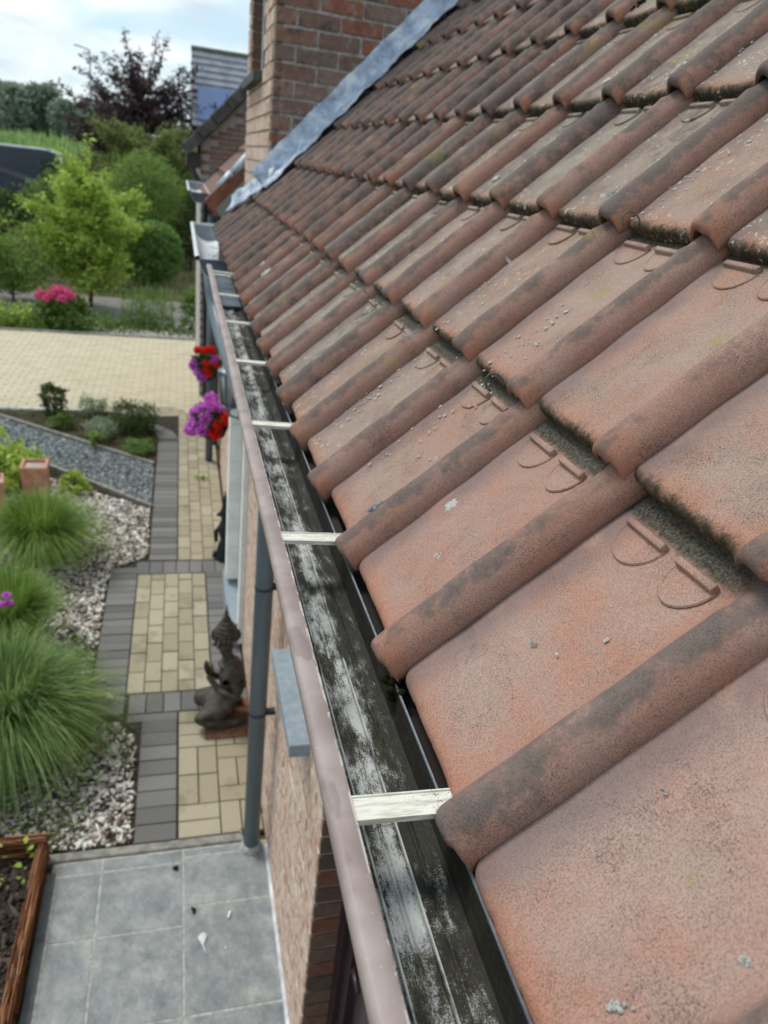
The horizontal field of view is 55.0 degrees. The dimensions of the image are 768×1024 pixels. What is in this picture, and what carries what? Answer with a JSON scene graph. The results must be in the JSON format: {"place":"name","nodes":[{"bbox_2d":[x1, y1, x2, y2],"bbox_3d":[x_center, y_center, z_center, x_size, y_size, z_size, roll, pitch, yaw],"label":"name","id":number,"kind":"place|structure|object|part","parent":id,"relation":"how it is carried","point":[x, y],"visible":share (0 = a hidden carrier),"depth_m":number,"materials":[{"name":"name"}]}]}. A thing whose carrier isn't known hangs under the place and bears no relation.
{"place":"outdoors","nodes":[
{"label":"outdoors","id":0,"kind":"place"},
{"bbox_2d":[0,591,14,642],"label":"pink flower","id":1,"kind":"object","parent":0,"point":[8,602],"visible":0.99,"depth_m":4.85,"materials":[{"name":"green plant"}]},
{"bbox_2d":[0,183,43,246],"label":"tree","id":2,"kind":"object","parent":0,"point":[5,199],"visible":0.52,"depth_m":21.87,"materials":[{"name":"green plant"}]},
{"bbox_2d":[0,122,104,164],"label":"maize field","id":3,"kind":"structure","parent":0,"point":[42,141],"depth_m":48.81,"materials":[{"name":"green plant"}]},
{"bbox_2d":[0,290,195,326],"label":"lane","id":4,"kind":"structure","parent":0,"point":[111,304],"depth_m":16.70,"materials":[{"name":"grey asphalt"}]},
{"bbox_2d":[3,228,195,300],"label":"meadow grass","id":5,"kind":"structure","parent":0,"point":[168,294],"depth_m":19.27,"materials":[{"name":"green plant"}]},
{"bbox_2d":[0,327,202,415],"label":"driveway","id":6,"kind":"structure","parent":0,"point":[157,371],"depth_m":12.13,"materials":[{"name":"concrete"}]},
{"bbox_2d":[0,0,250,136],"label":"sky","id":7,"kind":"structure","parent":0,"point":[38,38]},
{"bbox_2d":[0,131,265,1023],"bbox_3d":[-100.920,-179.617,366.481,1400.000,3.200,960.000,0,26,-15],"label":"ground","id":8,"kind":"structure","parent":0,"point":[174,299],"depth_m":18.54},
{"bbox_2d":[0,79,14,131],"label":"poplar tree","id":9,"kind":"object","parent":8,"relation":"on","point":[5,106],"visible":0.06,"depth_m":91.40,"materials":[{"name":"green plant"}]},
{"bbox_2d":[0,80,35,133],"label":"poplar tree","id":10,"kind":"object","parent":8,"relation":"on","point":[14,96],"visible":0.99,"depth_m":89.67,"materials":[{"name":"green plant"}]},
{"bbox_2d":[0,299,36,328],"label":"border lime greenery","id":11,"kind":"object","parent":8,"relation":"on","point":[3,307],"visible":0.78,"depth_m":14.17,"materials":[{"name":"green plant"}]},
{"bbox_2d":[0,207,61,300],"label":"shrub","id":12,"kind":"object","parent":8,"relation":"on","point":[11,281],"visible":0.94,"depth_m":15.70,"materials":[{"name":"green plant"}]},
{"bbox_2d":[0,143,63,199],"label":"parked van","id":13,"kind":"object","parent":8,"relation":"on","point":[19,165],"visible":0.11,"depth_m":29.87,"materials":[{"name":"paint"}]},
{"bbox_3d":[-13.605,-13.968,30.084,0.750,0.714,0.012,0,26,-15],"label":"side window","id":14,"kind":"part","parent":13,"relation":"part of","materials":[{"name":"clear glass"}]},
{"bbox_2d":[21,80,49,135],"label":"poplar tree","id":15,"kind":"object","parent":8,"relation":"on","point":[33,87],"visible":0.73,"depth_m":92.06,"materials":[{"name":"green plant"}]},
{"bbox_2d":[8,213,77,276],"bbox_3d":[-8.478,-7.070,19.383,2.654,1.745,2.015,0,26,-15],"label":"shrub","id":16,"kind":"object","parent":8,"relation":"on","point":[19,224],"visible":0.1,"depth_m":18.86,"materials":[{"name":"green plant"}]},
{"bbox_2d":[34,80,63,136],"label":"poplar tree","id":17,"kind":"object","parent":8,"relation":"on","point":[52,92],"visible":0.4,"depth_m":92.52,"materials":[{"name":"green plant"}]},
{"bbox_2d":[12,162,90,222],"bbox_3d":[-10.867,-10.630,25.531,3.488,2.514,2.747,0,26,-15],"label":"shrub","id":18,"kind":"object","parent":8,"relation":"on","point":[49,194],"visible":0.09,"depth_m":24.82,"materials":[{"name":"green plant"}]},
{"bbox_2d":[32,284,91,326],"bbox_3d":[-6.346,-4.048,14.511,1.088,0.825,1.027,0,26,-15],"label":"hydrangea","id":19,"kind":"object","parent":8,"relation":"on","point":[53,299],"visible":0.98,"depth_m":14.31,"materials":[{"name":"pink plant"}]},
{"bbox_2d":[46,97,80,138],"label":"poplar tree","id":20,"kind":"object","parent":8,"relation":"on","point":[62,106],"visible":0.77,"depth_m":91.25,"materials":[{"name":"green plant"}]},
{"bbox_2d":[0,456,149,854],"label":"chip bed base","id":21,"kind":"object","parent":8,"relation":"on","point":[55,476],"visible":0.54,"depth_m":6.21,"materials":[{"name":"soil"}]},
{"bbox_2d":[0,425,7,435],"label":"shrub","id":22,"kind":"object","parent":21,"relation":"on","point":[2,430],"visible":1,"depth_m":8.59,"materials":[{"name":"green plant"}]},
{"bbox_2d":[0,774,23,831],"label":"grass tuft","id":23,"kind":"object","parent":21,"relation":"on","point":[8,800],"visible":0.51,"depth_m":4.05,"materials":[{"name":"green plant"}]},
{"bbox_2d":[0,432,51,492],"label":"shrub","id":24,"kind":"object","parent":21,"relation":"on","point":[12,474],"visible":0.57,"depth_m":7.77,"materials":[{"name":"green plant"}]},
{"bbox_2d":[0,478,150,852],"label":"white stone chips","id":25,"kind":"object","parent":21,"relation":"on","point":[101,817],"visible":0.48,"depth_m":4.68,"materials":[{"name":"white gravel"}]},
{"bbox_2d":[0,473,5,511],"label":"terracotta pot","id":26,"kind":"object","parent":25,"relation":"on","point":[2,484],"visible":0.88,"depth_m":7.05,"materials":[{"name":"orange ceramic"}]},
{"bbox_2d":[19,459,49,500],"bbox_3d":[-3.497,-0.278,7.427,0.249,0.460,0.249,-1,26,-18],"label":"terracotta pot","id":27,"kind":"object","parent":25,"relation":"on","point":[30,470],"visible":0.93,"depth_m":7.30,"materials":[{"name":"orange ceramic"}]},
{"bbox_2d":[0,556,86,646],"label":"grass tuft","id":28,"kind":"object","parent":25,"relation":"on","point":[29,597],"visible":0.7,"depth_m":5.32,"materials":[{"name":"green plant"}]},
{"bbox_2d":[20,756,98,850],"bbox_3d":[-1.830,1.654,4.185,0.461,0.084,0.685,0,26,-15],"label":"creeping greenery","id":29,"kind":"object","parent":25,"relation":"on","point":[57,822],"visible":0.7,"depth_m":4.12,"materials":[{"name":"green plant"}]},
{"bbox_2d":[0,477,129,577],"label":"grass tuft","id":30,"kind":"object","parent":25,"relation":"on","point":[37,526],"visible":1,"depth_m":6.29,"materials":[{"name":"green plant"}]},
{"bbox_2d":[57,468,93,494],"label":"shrub","id":31,"kind":"object","parent":25,"relation":"on","point":[71,477],"visible":0.91,"depth_m":7.81,"materials":[{"name":"green plant"}]},
{"bbox_2d":[60,629,93,749],"bbox_3d":[-2.113,1.179,5.081,0.268,0.133,1.227,-2,26,-18],"label":"path edge greenery","id":32,"kind":"object","parent":21,"relation":"on","point":[74,636],"visible":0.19,"depth_m":5.43,"materials":[{"name":"green plant"}]},
{"bbox_2d":[0,614,159,833],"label":"grass tuft","id":33,"kind":"object","parent":21,"relation":"on","point":[42,695],"visible":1,"depth_m":4.33,"materials":[{"name":"green plant"}]},
{"bbox_2d":[7,133,144,306],"bbox_3d":[-6.531,-6.164,15.791,2.714,3.539,1.853,0,26,-15],"label":"young tree","id":34,"kind":"object","parent":8,"relation":"on","point":[91,224],"visible":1,"depth_m":15.54,"materials":[{"name":"green plant"}]},
{"bbox_2d":[0,413,154,465],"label":"concrete edging","id":35,"kind":"object","parent":8,"relation":"on","point":[85,442],"visible":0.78,"depth_m":9.20,"materials":[{"name":"grey concrete"}]},
{"bbox_2d":[0,418,155,508],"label":"gravel strip base","id":36,"kind":"object","parent":8,"relation":"on","point":[152,480],"visible":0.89,"depth_m":8.69,"materials":[{"name":"grey gravel"}]},
{"bbox_2d":[3,445,152,509],"bbox_3d":[-3.933,-0.553,8.481,3.444,0.080,0.044,19,27,24],"label":"concrete edging","id":37,"kind":"object","parent":36,"relation":"on","point":[104,488],"visible":0.44,"depth_m":8.01,"materials":[{"name":"grey concrete"}]},
{"bbox_2d":[0,410,157,464],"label":"flower bed","id":38,"kind":"object","parent":8,"relation":"on","point":[115,444],"visible":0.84,"depth_m":9.59,"materials":[{"name":"soil"}]},
{"bbox_2d":[36,382,69,414],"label":"shrub","id":39,"kind":"object","parent":38,"relation":"on","point":[46,390],"visible":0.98,"depth_m":9.80,"materials":[{"name":"green plant"}]},
{"bbox_2d":[46,412,76,429],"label":"shrub","id":40,"kind":"object","parent":38,"relation":"on","point":[61,419],"visible":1,"depth_m":9.46,"materials":[{"name":"green plant"}]},
{"bbox_2d":[0,406,150,457],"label":"bed weeds","id":41,"kind":"object","parent":38,"relation":"on","point":[75,423],"visible":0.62,"depth_m":9.65,"materials":[{"name":"green plant"}]},
{"bbox_2d":[75,391,108,414],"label":"shrub","id":42,"kind":"object","parent":38,"relation":"on","point":[100,407],"visible":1,"depth_m":10.05,"materials":[{"name":"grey plant"}]},
{"bbox_2d":[85,430,108,445],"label":"shrub","id":43,"kind":"object","parent":38,"relation":"on","point":[91,434],"visible":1,"depth_m":9.07,"materials":[{"name":"green plant"}]},
{"bbox_2d":[81,415,123,439],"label":"shrub","id":44,"kind":"object","parent":38,"relation":"on","point":[97,425],"visible":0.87,"depth_m":9.34,"materials":[{"name":"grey plant"}]},
{"bbox_2d":[105,397,163,436],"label":"shrub","id":45,"kind":"object","parent":38,"relation":"on","point":[132,418],"visible":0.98,"depth_m":9.52,"materials":[{"name":"green plant"}]},
{"bbox_2d":[123,436,155,455],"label":"shrub","id":46,"kind":"object","parent":38,"relation":"on","point":[139,447],"visible":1,"depth_m":8.98,"materials":[{"name":"green plant"}]},
{"bbox_2d":[74,44,93,132],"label":"street lamp","id":47,"kind":"object","parent":8,"relation":"on","point":[89,73],"visible":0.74,"depth_m":49.39,"materials":[{"name":"metal"}]},
{"bbox_2d":[73,102,101,138],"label":"poplar tree","id":48,"kind":"object","parent":8,"relation":"on","point":[84,117],"visible":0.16,"depth_m":92.61,"materials":[{"name":"green plant"}]},
{"bbox_2d":[0,301,186,332],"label":"border greenery","id":49,"kind":"object","parent":8,"relation":"on","point":[86,319],"visible":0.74,"depth_m":14.53,"materials":[{"name":"green plant"}]},
{"bbox_2d":[44,172,160,284],"bbox_3d":[-7.129,-7.139,18.788,2.706,2.666,1.705,-4,27,-23],"label":"shrub","id":50,"kind":"object","parent":8,"relation":"on","point":[127,201],"visible":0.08,"depth_m":18.36,"materials":[{"name":"green plant"}]},
{"bbox_2d":[116,280,134,323],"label":"tall perennial","id":51,"kind":"object","parent":8,"relation":"on","point":[127,304],"visible":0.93,"depth_m":15.02,"materials":[{"name":"green plant"}]},
{"bbox_2d":[67,111,196,252],"bbox_3d":[-7.703,-10.514,24.055,5.085,4.261,4.473,0,26,-15],"label":"shrub","id":52,"kind":"object","parent":8,"relation":"on","point":[124,141],"visible":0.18,"depth_m":23.10,"materials":[{"name":"green plant"}]},
{"bbox_2d":[50,26,216,211],"bbox_3d":[-8.929,-13.613,26.981,5.846,7.138,5.230,0,26,-15],"label":"purple beech","id":53,"kind":"object","parent":8,"relation":"on","point":[148,110],"visible":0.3,"depth_m":25.97,"materials":[{"name":"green plant"}]},
{"bbox_2d":[125,278,146,323],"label":"tall perennial","id":54,"kind":"object","parent":8,"relation":"on","point":[136,302],"visible":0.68,"depth_m":15.14,"materials":[{"name":"green plant"}]},
{"bbox_2d":[131,277,152,328],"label":"tall perennial","id":55,"kind":"object","parent":8,"relation":"on","point":[137,306],"visible":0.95,"depth_m":14.99,"materials":[{"name":"green plant"}]},
{"bbox_2d":[91,322,195,337],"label":"border chips","id":56,"kind":"object","parent":8,"relation":"on","point":[165,333],"visible":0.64,"depth_m":14.84,"materials":[{"name":"grey gravel"}]},
{"bbox_2d":[104,322,195,336],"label":"border wisps","id":57,"kind":"object","parent":56,"relation":"on","point":[142,330],"visible":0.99,"depth_m":14.86,"materials":[{"name":"green plant"}]},
{"bbox_2d":[101,147,189,252],"bbox_3d":[-6.859,-8.641,21.223,2.707,3.411,2.283,0,26,-15],"label":"willow shrub","id":58,"kind":"object","parent":8,"relation":"on","point":[137,165],"visible":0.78,"depth_m":20.56,"materials":[{"name":"green plant"}]},
{"bbox_2d":[138,287,156,327],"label":"tall perennial","id":59,"kind":"object","parent":8,"relation":"on","point":[149,312],"visible":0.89,"depth_m":15.02,"materials":[{"name":"green plant"}]},
{"bbox_2d":[142,279,163,327],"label":"tall perennial","id":60,"kind":"object","parent":8,"relation":"on","point":[152,308],"visible":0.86,"depth_m":15.14,"materials":[{"name":"green plant"}]},
{"bbox_2d":[119,218,186,285],"bbox_3d":[-6.302,-6.918,19.678,1.834,1.716,1.641,-15,33,-40],"label":"clipped bush","id":61,"kind":"object","parent":8,"relation":"on","point":[167,260],"visible":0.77,"depth_m":19.43,"materials":[{"name":"green plant"}]},
{"bbox_2d":[19,833,288,1023],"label":"terrace","id":62,"kind":"structure","parent":8,"relation":"on","point":[147,896],"depth_m":3.55,"materials":[{"name":"tile"}]},
{"bbox_2d":[198,932,206,953],"bbox_3d":[-0.872,2.075,3.550,0.046,0.014,0.108,0,26,-15],"label":"feather","id":63,"kind":"object","parent":62,"relation":"on","point":[202,937],"visible":1,"depth_m":3.57,"materials":[{"name":"white"}]},
{"bbox_2d":[152,283,169,325],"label":"tall perennial","id":64,"kind":"object","parent":8,"relation":"on","point":[162,311],"visible":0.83,"depth_m":15.33,"materials":[{"name":"green plant"}]},
{"bbox_2d":[159,282,178,327],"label":"tall perennial","id":65,"kind":"object","parent":8,"relation":"on","point":[172,308],"visible":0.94,"depth_m":15.22,"materials":[{"name":"green plant"}]},
{"bbox_2d":[161,173,195,270],"bbox_3d":[-5.943,-8.836,22.588,2.065,2.827,1.992,0,26,-15],"label":"shrub","id":66,"kind":"object","parent":8,"relation":"on","point":[189,245],"visible":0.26,"depth_m":22.39,"materials":[{"name":"green plant"}]},
{"bbox_2d":[178,287,195,329],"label":"shrub","id":67,"kind":"object","parent":8,"relation":"on","point":[189,309],"visible":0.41,"depth_m":15.13,"materials":[{"name":"green plant"}]},
{"bbox_2d":[181,85,247,397],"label":"brick house","id":68,"kind":"structure","parent":8,"relation":"on","point":[216,138],"depth_m":10.03,"materials":[{"name":"brown tile"}]},
{"bbox_2d":[186,141,246,461],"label":"brick house","id":69,"kind":"structure","parent":8,"relation":"on","point":[219,185],"depth_m":8.39,"materials":[{"name":"brown tile"}]},
{"bbox_2d":[191,45,248,208],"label":"neighbour house","id":70,"kind":"structure","parent":8,"relation":"on","point":[222,75],"depth_m":27.28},
{"bbox_2d":[190,0,767,1023],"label":"brick house","id":71,"kind":"structure","parent":8,"relation":"on","point":[486,288],"depth_m":0.94,"materials":[{"name":"ceramic"}]},
{"bbox_2d":[188,345,221,381],"bbox_3d":[-1.997,-1.679,8.290,0.401,0.418,0.406,0,26,-15],"label":"flower basket","id":72,"kind":"object","parent":71,"relation":"attached to","point":[204,366],"visible":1,"depth_m":8.19,"materials":[{"name":"multicoloured plant"}]},
{"bbox_2d":[183,391,228,440],"bbox_3d":[-1.501,-0.843,6.536,0.439,0.425,0.426,23,29,31],"label":"flower basket","id":73,"kind":"object","parent":71,"relation":"attached to","point":[209,418],"visible":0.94,"depth_m":6.42,"materials":[{"name":"purple plant"}]},
{"bbox_2d":[217,367,238,419],"bbox_3d":[-1.062,-0.848,5.194,0.223,0.414,0.152,0,26,-15],"label":"wall lantern","id":74,"kind":"object","parent":71,"relation":"attached to","point":[228,403],"depth_m":5.16,"materials":[{"name":"metal"}]},
{"bbox_2d":[261,0,265,69],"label":"dormer window","id":75,"kind":"structure","parent":71,"relation":"in","point":[263,34],"depth_m":4.56,"materials":[{"name":"glass"}]},
{"bbox_2d":[350,967,368,1023],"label":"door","id":76,"kind":"structure","parent":71,"relation":"in","point":[359,1014],"depth_m":2.59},
{"bbox_2d":[381,675,405,701],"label":"moss tuft","id":77,"kind":"object","parent":71,"relation":"attached to","point":[391,692],"visible":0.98,"depth_m":0.79,"materials":[{"name":"green plant"}]},
{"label":"mulch bed","id":78,"kind":"structure","parent":8,"relation":"on","visible":0},
{"bbox_2d":[0,828,37,889],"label":"planter ivy","id":79,"kind":"object","parent":78,"relation":"on","point":[28,848],"visible":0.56,"depth_m":3.69,"materials":[{"name":"green plant"}]},
{"bbox_2d":[0,857,39,1017],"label":"bark mulch","id":80,"kind":"object","parent":78,"relation":"on","point":[13,897],"visible":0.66,"depth_m":3.58,"materials":[{"name":"brown wood"}]},
{"bbox_2d":[0,833,49,1023],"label":"planter","id":81,"kind":"object","parent":78,"relation":"on","point":[12,848],"visible":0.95,"depth_m":3.47,"materials":[{"name":"brown wood"}]},
{"bbox_2d":[60,413,263,853],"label":"garden path","id":82,"kind":"structure","parent":0,"point":[164,603],"depth_m":5.53,"materials":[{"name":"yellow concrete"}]},
{"bbox_2d":[193,474,209,479],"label":"weed","id":83,"kind":"object","parent":82,"relation":"on","point":[202,477],"visible":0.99,"depth_m":8.55,"materials":[{"name":"green plant"}]},
{"bbox_2d":[212,491,226,562],"bbox_3d":[-1.485,0.126,6.803,0.187,0.700,0.156,0,26,-15],"label":"black figurine","id":84,"kind":"object","parent":82,"relation":"on","point":[219,554],"visible":0.75,"depth_m":6.81,"materials":[{"name":"black metal"}]},
{"bbox_2d":[205,698,248,739],"bbox_3d":[-1.055,1.394,4.989,0.310,0.020,0.359,0,26,-15],"label":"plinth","id":85,"kind":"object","parent":82,"relation":"on","point":[241,709],"visible":0.27,"depth_m":4.89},
{"bbox_2d":[193,605,245,729],"bbox_3d":[-1.065,0.980,4.812,0.338,0.877,0.336,0,26,-15],"label":"praying statue","id":86,"kind":"object","parent":85,"relation":"on","point":[216,701],"visible":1,"depth_m":4.80,"materials":[{"name":"grey stone"}]}
]}

